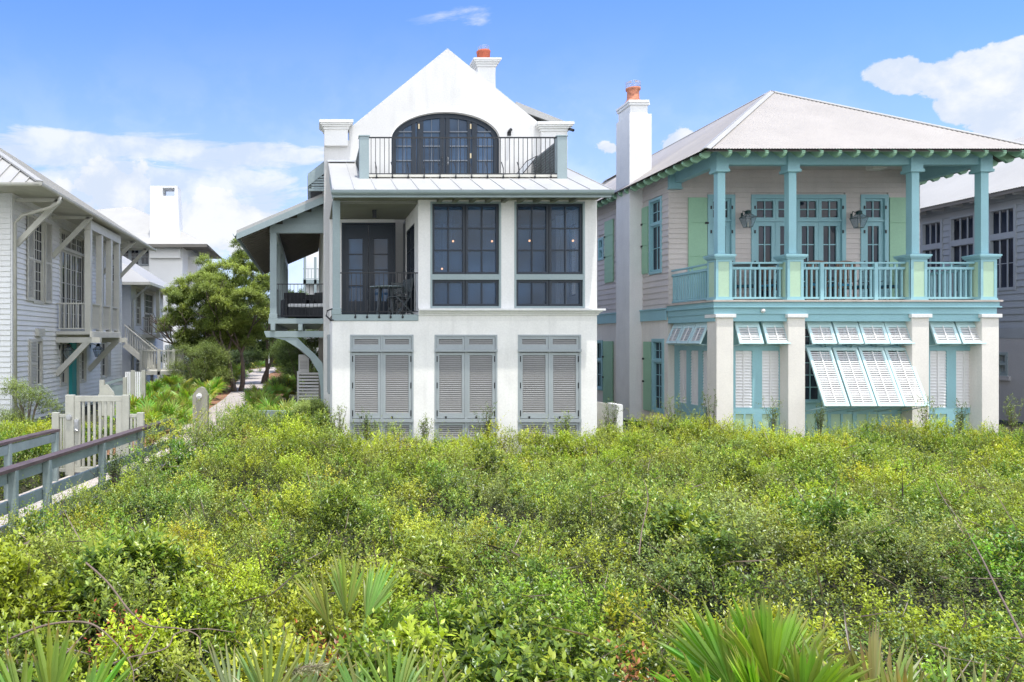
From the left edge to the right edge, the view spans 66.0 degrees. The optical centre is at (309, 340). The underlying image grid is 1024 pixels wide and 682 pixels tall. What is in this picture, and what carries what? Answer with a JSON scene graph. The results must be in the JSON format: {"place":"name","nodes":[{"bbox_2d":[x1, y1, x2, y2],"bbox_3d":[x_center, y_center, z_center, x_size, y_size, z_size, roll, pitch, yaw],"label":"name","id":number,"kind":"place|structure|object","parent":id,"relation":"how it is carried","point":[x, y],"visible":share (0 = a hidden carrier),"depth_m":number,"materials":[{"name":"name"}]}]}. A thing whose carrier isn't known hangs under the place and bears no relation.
{"place":"outdoors","nodes":[
{"label":"outdoors","id":0,"kind":"place"},
{"bbox_2d":[97,186,222,368],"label":"beach house","id":1,"kind":"structure","parent":0,"point":[159,228],"depth_m":62.00,"materials":[{"name":"white"}]},
{"bbox_2d":[123,250,148,265],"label":"window","id":2,"kind":"structure","parent":1,"relation":"in","point":[131,255],"depth_m":62.87,"materials":[{"name":"grey"}]},
{"bbox_2d":[152,367,278,453],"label":"path","id":3,"kind":"structure","parent":0,"point":[256,375],"depth_m":34.19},
{"bbox_2d":[192,387,208,434],"bbox_3d":[-3.007,1.930,20.600,0.410,1.305,0.400,0,0,0],"label":"bollard light","id":4,"kind":"object","parent":3,"relation":"on","point":[201,393],"visible":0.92,"depth_m":20.50,"materials":[{"name":"white paint"}]},
{"bbox_2d":[303,251,318,362],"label":"beach house","id":5,"kind":"structure","parent":0,"point":[311,269],"depth_m":75.00,"materials":[{"name":"grey paint"}]},
{"bbox_2d":[0,350,1023,681],"bbox_3d":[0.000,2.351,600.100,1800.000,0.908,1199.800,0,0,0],"label":"ground","id":6,"kind":"structure","parent":0,"point":[24,486],"depth_m":8.11,"materials":[{"name":"soil"}]},
{"bbox_2d":[0,374,64,426],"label":"bush","id":7,"kind":"object","parent":6,"relation":"on","point":[32,398],"visible":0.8,"depth_m":21.71,"materials":[{"name":"green plant"}]},
{"bbox_2d":[0,148,156,425],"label":"beach house","id":8,"kind":"structure","parent":6,"relation":"on","point":[62,253],"depth_m":26.92,"materials":[{"name":"white"}]},
{"bbox_2d":[27,339,42,388],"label":"window","id":9,"kind":"structure","parent":8,"relation":"in","point":[40,344],"depth_m":25.83,"materials":[{"name":"grey paint"}]},
{"bbox_2d":[32,215,44,304],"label":"window","id":10,"kind":"structure","parent":8,"relation":"in","point":[40,231],"depth_m":25.89,"materials":[{"name":"grey paint"}]},
{"bbox_2d":[59,343,67,386],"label":"window","id":11,"kind":"structure","parent":8,"relation":"in","point":[64,376],"depth_m":28.38,"materials":[{"name":"grey paint"}]},
{"bbox_2d":[69,343,72,394],"bbox_3d":[-9.190,1.315,28.725,0.180,2.570,0.050,0,0,0],"label":"open door leaf","id":12,"kind":"structure","parent":8,"relation":"in","point":[71,366],"depth_m":28.70,"materials":[{"name":"teal paint"}]},
{"bbox_2d":[59,227,84,330],"bbox_3d":[-9.320,-2.265,29.300,0.160,3.829,3.000,0,0,0],"label":"french door","id":13,"kind":"structure","parent":8,"relation":"in","point":[71,261],"depth_m":29.31,"materials":[{"name":"grey paint"}]},
{"bbox_2d":[67,343,79,395],"bbox_3d":[-9.315,1.290,29.375,0.170,2.720,1.430,0,0,0],"label":"front door","id":14,"kind":"structure","parent":8,"relation":"in","point":[76,363],"depth_m":29.97,"materials":[{"name":"grey paint"}]},
{"bbox_2d":[80,343,86,382],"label":"window","id":15,"kind":"structure","parent":8,"relation":"in","point":[83,367],"depth_m":30.88,"materials":[{"name":"glass"}]},
{"bbox_2d":[100,342,106,378],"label":"window","id":16,"kind":"structure","parent":8,"relation":"in","point":[103,363],"depth_m":33.87,"materials":[{"name":"glass"}]},
{"bbox_2d":[52,395,144,478],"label":"gate","id":17,"kind":"structure","parent":6,"relation":"on","point":[71,416],"depth_m":14.42,"materials":[{"name":"wood"}]},
{"bbox_2d":[0,418,203,543],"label":"boardwalk","id":18,"kind":"structure","parent":6,"relation":"on","point":[47,465],"depth_m":12.01,"materials":[{"name":"wood"}]},
{"bbox_2d":[98,380,114,436],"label":"gate","id":19,"kind":"structure","parent":6,"relation":"on","point":[105,390],"depth_m":18.50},
{"bbox_2d":[105,370,145,417],"bbox_3d":[-6.451,1.870,26.040,1.479,1.660,0.140,0,0,0],"label":"picket fence","id":20,"kind":"object","parent":6,"relation":"on","point":[131,382],"visible":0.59,"depth_m":26.00,"materials":[{"name":"white"}]},
{"bbox_2d":[96,392,166,427],"bbox_3d":[-5.351,2.134,22.494,2.298,1.176,1.558,0,0,-44],"label":"palmetto","id":21,"kind":"object","parent":6,"relation":"on","point":[133,400],"visible":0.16,"depth_m":22.07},
{"bbox_2d":[122,256,171,384],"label":"beach house","id":22,"kind":"structure","parent":6,"relation":"on","point":[141,293],"depth_m":42.80,"materials":[{"name":"white"}]},
{"bbox_2d":[136,289,140,325],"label":"window","id":23,"kind":"structure","parent":22,"relation":"in","point":[138,300],"depth_m":42.84,"materials":[{"name":"grey paint"}]},
{"bbox_2d":[144,291,153,333],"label":"window","id":24,"kind":"structure","parent":22,"relation":"in","point":[148,297],"depth_m":45.45,"materials":[{"name":"grey paint"}]},
{"bbox_2d":[123,324,183,391],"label":"entry deck","id":25,"kind":"structure","parent":6,"relation":"on","point":[146,358],"depth_m":38.93,"materials":[{"name":"grey paint"}]},
{"bbox_2d":[140,375,168,391],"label":"palmetto","id":26,"kind":"object","parent":6,"relation":"on","point":[155,385],"visible":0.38,"depth_m":31.74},
{"bbox_2d":[155,374,192,390],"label":"palmetto","id":27,"kind":"object","parent":6,"relation":"on","point":[173,380],"visible":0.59,"depth_m":35.73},
{"bbox_2d":[156,344,206,380],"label":"bush","id":28,"kind":"object","parent":6,"relation":"on","point":[185,369],"visible":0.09,"depth_m":44.95,"materials":[{"name":"green plant"}]},
{"bbox_2d":[141,252,240,388],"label":"oak tree","id":29,"kind":"object","parent":6,"relation":"on","point":[183,316],"visible":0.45,"depth_m":40.16,"materials":[{"name":"green plant"}]},
{"bbox_2d":[107,367,285,454],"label":"path verge","id":30,"kind":"structure","parent":6,"relation":"on","point":[219,397],"depth_m":33.86,"materials":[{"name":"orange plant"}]},
{"bbox_2d":[130,395,176,423],"bbox_3d":[-4.527,2.147,20.981,1.626,1.150,1.658,0,0,-17],"label":"palmetto","id":31,"kind":"object","parent":30,"relation":"on","point":[151,410],"visible":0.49,"depth_m":20.89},
{"bbox_2d":[144,391,185,411],"bbox_3d":[-4.565,2.102,23.065,1.756,1.240,1.593,0,0,-22],"label":"palmetto","id":32,"kind":"object","parent":30,"relation":"on","point":[163,397],"visible":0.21,"depth_m":22.75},
{"bbox_2d":[150,399,191,431],"bbox_3d":[-3.825,2.196,21.491,1.487,1.052,1.516,0,0,16],"label":"palmetto","id":33,"kind":"object","parent":30,"relation":"on","point":[173,407],"visible":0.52,"depth_m":21.21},
{"bbox_2d":[170,383,213,410],"bbox_3d":[-4.220,2.116,27.052,1.747,1.212,1.713,0,0,16],"label":"palmetto","id":34,"kind":"object","parent":30,"relation":"on","point":[186,392],"visible":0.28,"depth_m":26.78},
{"bbox_2d":[192,377,227,396],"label":"palmetto","id":35,"kind":"object","parent":30,"relation":"on","point":[215,384],"visible":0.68,"depth_m":33.82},
{"bbox_2d":[243,383,276,396],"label":"palmetto","id":36,"kind":"object","parent":30,"relation":"on","point":[253,388],"visible":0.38,"depth_m":29.00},
{"bbox_2d":[234,387,286,413],"bbox_3d":[-1.632,2.142,24.962,1.672,1.160,1.640,0,0,-38],"label":"palmetto","id":37,"kind":"object","parent":30,"relation":"on","point":[254,396],"visible":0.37,"depth_m":24.94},
{"bbox_2d":[249,394,290,411],"bbox_3d":[-1.260,2.161,22.534,1.587,1.120,1.439,0,0,-7],"label":"palmetto","id":38,"kind":"object","parent":30,"relation":"on","point":[271,402],"visible":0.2,"depth_m":22.82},
{"bbox_2d":[262,380,291,398],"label":"palmetto","id":39,"kind":"object","parent":30,"relation":"on","point":[281,389],"visible":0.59,"depth_m":30.80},
{"bbox_2d":[277,378,304,400],"bbox_3d":[-1.083,2.176,32.993,1.445,1.090,2.131,0,0,45],"label":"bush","id":40,"kind":"object","parent":30,"relation":"on","point":[293,387],"visible":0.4,"depth_m":32.85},
{"bbox_2d":[163,337,234,389],"bbox_3d":[-5.621,1.287,37.644,3.761,3.041,3.166,0,0,-17],"label":"bush","id":41,"kind":"object","parent":6,"relation":"on","point":[211,350],"visible":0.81,"depth_m":37.30,"materials":[{"name":"green plant"}]},
{"bbox_2d":[191,351,240,385],"bbox_3d":[-4.953,1.609,40.002,3.150,2.397,2.892,0,0,0],"label":"bush","id":42,"kind":"object","parent":6,"relation":"on","point":[235,376],"visible":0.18,"depth_m":39.57,"materials":[{"name":"green plant"}]},
{"bbox_2d":[191,238,269,391],"bbox_3d":[-3.852,-1.359,39.183,4.714,8.425,4.512,0,0,-18],"label":"oak tree","id":43,"kind":"object","parent":6,"relation":"on","point":[218,306],"visible":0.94,"depth_m":38.37,"materials":[{"name":"green plant"}]},
{"bbox_2d":[229,347,264,378],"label":"bush","id":44,"kind":"object","parent":6,"relation":"on","point":[235,356],"visible":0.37,"depth_m":51.74,"materials":[{"name":"green plant"}]},
{"bbox_2d":[206,289,302,365],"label":"woods","id":45,"kind":"object","parent":6,"relation":"on","point":[261,345],"visible":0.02,"depth_m":84.13,"materials":[{"name":"green plant"}]},
{"bbox_2d":[235,273,306,383],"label":"oak tree","id":46,"kind":"object","parent":6,"relation":"on","point":[265,376],"visible":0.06,"depth_m":46.05,"materials":[{"name":"green plant"}]},
{"bbox_2d":[255,397,294,409],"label":"palmetto","id":47,"kind":"object","parent":6,"relation":"on","point":[284,404],"visible":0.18,"depth_m":21.85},
{"bbox_2d":[261,337,316,378],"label":"bush","id":48,"kind":"object","parent":6,"relation":"on","point":[274,346],"visible":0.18,"depth_m":43.51,"materials":[{"name":"green plant"}]},
{"bbox_2d":[265,329,318,400],"bbox_3d":[-0.303,1.153,33.178,3.414,3.306,3.030,0,0,0],"label":"tree","id":49,"kind":"object","parent":6,"relation":"on","point":[310,343],"visible":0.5,"depth_m":32.84,"materials":[{"name":"green plant"}]},
{"bbox_2d":[278,392,329,437],"bbox_3d":[-0.066,2.069,19.962,1.412,1.472,1.777,0,0,37],"label":"bush","id":50,"kind":"object","parent":6,"relation":"on","point":[303,408],"visible":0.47,"depth_m":19.78,"materials":[{"name":"green plant"}]},
{"bbox_2d":[233,45,614,453],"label":"beach house","id":51,"kind":"structure","parent":6,"relation":"on","point":[501,270],"depth_m":17.94,"materials":[{"name":"white paint"}]},
{"bbox_2d":[281,292,312,317],"bbox_3d":[-0.414,-1.107,23.439,0.900,0.800,0.760,0,0,-12],"label":"wicker armchair","id":52,"kind":"object","parent":51,"relation":"on","point":[293,305],"visible":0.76,"depth_m":23.14,"materials":[{"name":"black wicker"}]},
{"bbox_2d":[299,354,308,372],"bbox_3d":[-0.217,0.821,26.247,0.384,0.637,0.525,0,0,0],"label":"utility box","id":53,"kind":"object","parent":51,"relation":"attached to","point":[303,363],"visible":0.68,"depth_m":26.00,"materials":[{"name":"white plastic"}]},
{"bbox_2d":[297,371,318,402],"bbox_3d":[-0.007,1.867,25.050,0.853,1.667,0.100,0,0,0],"label":"slat screen","id":54,"kind":"object","parent":51,"relation":"attached to","point":[298,385],"visible":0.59,"depth_m":25.00,"materials":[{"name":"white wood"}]},
{"bbox_2d":[303,292,322,317],"bbox_3d":[0.328,-1.107,23.336,0.900,0.800,0.760,0,0,25],"label":"wicker armchair","id":55,"kind":"object","parent":51,"relation":"on","point":[318,305],"visible":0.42,"depth_m":23.09,"materials":[{"name":"black wicker"}]},
{"bbox_2d":[341,223,395,313],"bbox_3d":[1.576,-1.889,20.250,1.454,2.552,0.140,0,0,0],"label":"door","id":56,"kind":"structure","parent":51,"relation":"in","point":[365,247],"depth_m":20.23,"materials":[{"name":"black glass"}]},
{"bbox_2d":[370,285,401,313],"bbox_3d":[1.915,-0.982,18.900,0.840,0.743,0.840,0,0,0],"label":"bistro table","id":57,"kind":"object","parent":51,"relation":"on","point":[380,288],"visible":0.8,"depth_m":18.75,"materials":[{"name":"grey paint"}]},
{"bbox_2d":[387,278,413,313],"bbox_3d":[2.250,-1.067,18.607,0.509,0.938,0.510,0,0,-20],"label":"folding chair","id":58,"kind":"object","parent":51,"relation":"on","point":[410,284],"visible":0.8,"depth_m":18.54,"materials":[{"name":"grey paint"}]},
{"bbox_2d":[407,224,413,312],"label":"window","id":59,"kind":"structure","parent":51,"relation":"in","point":[410,233],"depth_m":19.23,"materials":[{"name":"grey glass"}]},
{"bbox_2d":[391,113,498,174],"bbox_3d":[3.798,-5.220,21.140,3.044,2.341,0.160,0,0,0],"label":"arched door","id":60,"kind":"structure","parent":51,"relation":"in","point":[441,124],"depth_m":21.16,"materials":[{"name":"black glass"}]},
{"bbox_2d":[430,202,500,307],"bbox_3d":[3.705,-2.032,17.924,1.681,2.534,0.172,0,0,0],"label":"window","id":61,"kind":"structure","parent":51,"relation":"in","point":[465,237],"depth_m":17.94,"materials":[{"name":"glass"}]},
{"bbox_2d":[514,202,584,307],"bbox_3d":[5.701,-2.032,17.924,1.676,2.534,0.172,0,0,0],"label":"window","id":62,"kind":"structure","parent":51,"relation":"in","point":[549,238],"depth_m":17.94,"materials":[{"name":"glass"}]},
{"bbox_2d":[0,388,1023,681],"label":"scrub","id":63,"kind":"object","parent":6,"relation":"on","point":[154,574],"visible":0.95,"depth_m":6.56,"materials":[{"name":"green plant"}]},
{"bbox_2d":[9,380,30,424],"bbox_3d":[-7.861,1.713,20.493,0.603,1.377,0.471,0,0,0],"label":"sapling","id":64,"kind":"object","parent":63,"relation":"on","point":[22,410],"visible":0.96,"depth_m":20.46,"materials":[{"name":"green plant"}]},
{"bbox_2d":[9,621,133,681],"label":"bare vine","id":65,"kind":"object","parent":63,"relation":"on","point":[60,622],"visible":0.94,"depth_m":3.51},
{"bbox_2d":[0,619,143,681],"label":"palmetto","id":66,"kind":"object","parent":63,"relation":"on","point":[56,667],"visible":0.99,"depth_m":3.33,"materials":[{"name":"plant"}]},
{"bbox_2d":[101,442,128,486],"bbox_3d":[-3.176,2.024,12.198,0.384,0.755,0.336,0,0,-40],"label":"sapling","id":67,"kind":"object","parent":63,"relation":"on","point":[114,469],"visible":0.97,"depth_m":12.18,"materials":[{"name":"green plant"}]},
{"bbox_2d":[85,562,200,655],"bbox_3d":[-0.879,1.364,3.849,0.857,0.304,0.051,0,0,33],"label":"bare vine","id":68,"kind":"object","parent":63,"relation":"on","point":[112,588],"visible":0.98,"depth_m":3.85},
{"bbox_2d":[96,628,233,672],"bbox_3d":[-0.684,1.446,3.540,0.644,0.126,0.094,0,0,-19],"label":"bare vine","id":69,"kind":"object","parent":63,"relation":"on","point":[165,647],"visible":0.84,"depth_m":3.50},
{"bbox_2d":[173,627,367,681],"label":"palmetto","id":70,"kind":"object","parent":63,"relation":"on","point":[255,676],"visible":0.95,"depth_m":3.40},
{"bbox_2d":[281,659,329,680],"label":"rock","id":71,"kind":"object","parent":63,"relation":"on","point":[317,666],"depth_m":3.37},
{"bbox_2d":[323,401,348,438],"bbox_3d":[0.584,1.865,16.875,0.562,1.073,0.441,0,0,-35],"label":"sapling","id":72,"kind":"object","parent":63,"relation":"on","point":[339,420],"visible":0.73,"depth_m":16.88,"materials":[{"name":"green plant"}]},
{"bbox_2d":[294,544,423,655],"bbox_3d":[0.294,1.539,4.465,0.777,0.727,0.272,0,0,11],"label":"palmetto","id":73,"kind":"object","parent":63,"relation":"on","point":[375,596],"visible":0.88,"depth_m":4.40,"materials":[{"name":"plant"}]},
{"bbox_2d":[357,409,375,444],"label":"sapling","id":74,"kind":"object","parent":63,"relation":"on","point":[366,421],"visible":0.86,"depth_m":17.00,"materials":[{"name":"green plant"}]},
{"bbox_2d":[319,637,472,681],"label":"palmetto","id":75,"kind":"object","parent":63,"relation":"on","point":[404,675],"visible":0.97,"depth_m":3.42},
{"bbox_2d":[417,413,438,440],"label":"sapling","id":76,"kind":"object","parent":63,"relation":"on","point":[424,431],"visible":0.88,"depth_m":16.98,"materials":[{"name":"green plant"}]},
{"bbox_2d":[473,401,496,440],"bbox_3d":[3.973,1.887,17.109,0.426,1.029,0.590,0,0,-44],"label":"sapling","id":77,"kind":"object","parent":63,"relation":"on","point":[488,421],"visible":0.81,"depth_m":17.08,"materials":[{"name":"green plant"}]},
{"bbox_2d":[554,410,572,439],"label":"sapling","id":78,"kind":"object","parent":63,"relation":"on","point":[566,422],"visible":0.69,"depth_m":17.06,"materials":[{"name":"green plant"}]},
{"bbox_2d":[602,397,619,438],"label":"sapling","id":79,"kind":"object","parent":63,"relation":"on","point":[612,414],"visible":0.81,"depth_m":18.19,"materials":[{"name":"green plant"}]},
{"bbox_2d":[663,392,686,432],"bbox_3d":[9.039,1.834,18.544,0.635,1.135,0.434,0,0,-16],"label":"sapling","id":80,"kind":"object","parent":63,"relation":"on","point":[671,414],"visible":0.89,"depth_m":18.58,"materials":[{"name":"green plant"}]},
{"bbox_2d":[701,388,720,434],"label":"sapling","id":81,"kind":"object","parent":63,"relation":"on","point":[708,405],"visible":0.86,"depth_m":18.59,"materials":[{"name":"green plant"}]},
{"bbox_2d":[648,592,882,681],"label":"palmetto","id":82,"kind":"object","parent":63,"relation":"on","point":[750,647],"visible":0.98,"depth_m":3.39,"materials":[{"name":"plant"}]},
{"bbox_2d":[758,397,782,431],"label":"sapling","id":83,"kind":"object","parent":63,"relation":"on","point":[773,420],"visible":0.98,"depth_m":18.90,"materials":[{"name":"green plant"}]},
{"bbox_2d":[810,403,827,435],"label":"sapling","id":84,"kind":"object","parent":63,"relation":"on","point":[820,421],"visible":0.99,"depth_m":18.79,"materials":[{"name":"green plant"}]},
{"bbox_2d":[771,619,948,681],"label":"palmetto","id":85,"kind":"object","parent":63,"relation":"on","point":[874,657],"visible":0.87,"depth_m":3.29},
{"bbox_2d":[910,395,943,434],"bbox_3d":[15.413,1.871,18.789,0.792,1.062,0.369,0,0,0],"label":"sapling","id":86,"kind":"object","parent":63,"relation":"on","point":[926,416],"visible":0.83,"depth_m":18.80,"materials":[{"name":"green plant"}]},
{"bbox_2d":[892,649,1014,681],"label":"palmetto","id":87,"kind":"object","parent":63,"relation":"on","point":[950,678],"visible":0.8,"depth_m":3.40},
{"bbox_2d":[952,398,970,433],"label":"sapling","id":88,"kind":"object","parent":63,"relation":"on","point":[960,419],"visible":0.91,"depth_m":18.79,"materials":[{"name":"green plant"}]},
{"bbox_2d":[935,480,1023,637],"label":"bare vine","id":89,"kind":"object","parent":63,"relation":"on","point":[1007,609],"visible":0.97,"depth_m":4.88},
{"bbox_2d":[597,402,622,447],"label":"garden wall","id":90,"kind":"structure","parent":6,"relation":"on","point":[601,411],"depth_m":19.16,"materials":[{"name":"beige paint"}]},
{"bbox_2d":[597,80,1023,437],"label":"beach house","id":91,"kind":"structure","parent":6,"relation":"on","point":[802,178],"depth_m":20.88,"materials":[{"name":"paint"}]},
{"bbox_2d":[597,340,602,390],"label":"window","id":92,"kind":"structure","parent":91,"relation":"in","point":[599,342],"depth_m":28.69,"materials":[{"name":"glass"}]},
{"bbox_2d":[598,237,603,260],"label":"window","id":93,"kind":"structure","parent":91,"relation":"in","point":[600,240],"depth_m":28.64,"materials":[{"name":"teal paint"}]},
{"bbox_2d":[649,196,661,274],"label":"window","id":94,"kind":"structure","parent":91,"relation":"in","point":[655,205],"depth_m":24.17,"materials":[{"name":"teal paint"}]},
{"bbox_2d":[651,339,663,413],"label":"window","id":95,"kind":"structure","parent":91,"relation":"in","point":[657,345],"depth_m":23.95,"materials":[{"name":"teal paint"}]},
{"bbox_2d":[707,194,734,299],"bbox_3d":[12.706,-2.775,23.225,0.851,3.451,0.190,0,0,0],"label":"french door","id":96,"kind":"structure","parent":91,"relation":"in","point":[729,198],"depth_m":23.15,"materials":[{"name":"teal paint"}]},
{"bbox_2d":[732,264,776,299],"bbox_3d":[13.067,-1.663,21.900,1.280,1.125,1.280,0,0,0],"label":"patio table","id":97,"kind":"object","parent":91,"relation":"on","point":[757,274],"visible":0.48,"depth_m":21.88,"materials":[{"name":"grey paint"}]},
{"bbox_2d":[759,266,776,299],"bbox_3d":[13.833,-1.685,22.390,0.560,1.170,0.520,0,0,-10],"label":"porch chair","id":98,"kind":"object","parent":91,"relation":"on","point":[762,277],"visible":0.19,"depth_m":22.57,"materials":[{"name":"brown wood"}]},
{"bbox_2d":[751,194,845,299],"bbox_3d":[15.092,-2.775,23.225,2.915,3.451,0.190,0,0,0],"label":"french door","id":99,"kind":"structure","parent":91,"relation":"in","point":[820,218],"depth_m":23.22,"materials":[{"name":"teal paint"}]},
{"bbox_2d":[805,326,822,402],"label":"window","id":100,"kind":"structure","parent":91,"relation":"in","point":[812,395],"depth_m":20.90,"materials":[{"name":"teal paint"}]},
{"bbox_2d":[804,260,827,299],"bbox_3d":[14.391,-1.685,21.510,0.560,1.170,0.520,0,0,0],"label":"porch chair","id":101,"kind":"object","parent":91,"relation":"on","point":[816,265],"visible":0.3,"depth_m":21.25,"materials":[{"name":"brown wood"}]},
{"bbox_2d":[825,326,848,401],"bbox_3d":[14.622,0.668,20.867,0.626,2.135,0.145,0,0,0],"label":"window","id":102,"kind":"structure","parent":91,"relation":"in","point":[843,345],"depth_m":20.86,"materials":[{"name":"teal paint"}]},
{"bbox_2d":[828,261,855,299],"bbox_3d":[15.264,-1.685,21.610,0.560,1.170,0.520,0,0,0],"label":"porch chair","id":103,"kind":"object","parent":91,"relation":"on","point":[840,265],"visible":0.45,"depth_m":21.38,"materials":[{"name":"brown wood"}]},
{"bbox_2d":[850,332,873,401],"bbox_3d":[15.328,0.668,20.867,0.626,2.135,0.145,0,0,0],"label":"window","id":104,"kind":"structure","parent":91,"relation":"in","point":[869,345],"depth_m":20.86,"materials":[{"name":"teal paint"}]},
{"bbox_2d":[860,194,888,299],"bbox_3d":[17.443,-2.775,23.225,0.858,3.451,0.190,0,0,0],"label":"french door","id":105,"kind":"structure","parent":91,"relation":"in","point":[874,239],"depth_m":23.22,"materials":[{"name":"teal paint"}]},
{"bbox_2d":[876,332,899,401],"bbox_3d":[16.034,0.668,20.867,0.626,2.135,0.145,0,0,0],"label":"window","id":106,"kind":"structure","parent":91,"relation":"in","point":[895,345],"depth_m":20.87,"materials":[{"name":"glass"}]},
{"bbox_2d":[920,137,1023,421],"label":"beach house","id":107,"kind":"structure","parent":6,"relation":"on","point":[947,220],"depth_m":25.58,"materials":[{"name":"grey"}]},
{"bbox_2d":[920,219,942,294],"bbox_3d":[23.525,-3.098,28.320,0.150,2.834,0.984,0,0,0],"label":"window","id":108,"kind":"structure","parent":107,"relation":"in","point":[931,232],"depth_m":28.33,"materials":[{"name":"white"}]},
{"bbox_2d":[949,213,973,293],"bbox_3d":[23.525,-3.098,26.989,0.150,2.834,1.091,0,0,0],"label":"window","id":109,"kind":"structure","parent":107,"relation":"in","point":[961,227],"depth_m":27.12,"materials":[{"name":"white"}]},
{"bbox_2d":[989,204,1016,290],"bbox_3d":[23.525,-3.098,25.441,0.150,2.834,1.038,0,0,0],"label":"window","id":110,"kind":"structure","parent":107,"relation":"in","point":[1002,220],"depth_m":25.40,"materials":[{"name":"white"}]},
{"bbox_2d":[999,352,1007,375],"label":"window","id":111,"kind":"structure","parent":107,"relation":"in","point":[1003,364],"depth_m":25.36,"materials":[{"name":"grey paint"}]},
{"bbox_2d":[1001,393,1023,433],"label":"sapling","id":112,"kind":"object","parent":6,"relation":"on","point":[1013,419],"visible":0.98,"depth_m":18.80,"materials":[{"name":"green plant"}]},
{"bbox_2d":[0,0,1023,341],"label":"sky","id":113,"kind":"structure","parent":0,"point":[221,102],"materials":[{"name":"blue"}]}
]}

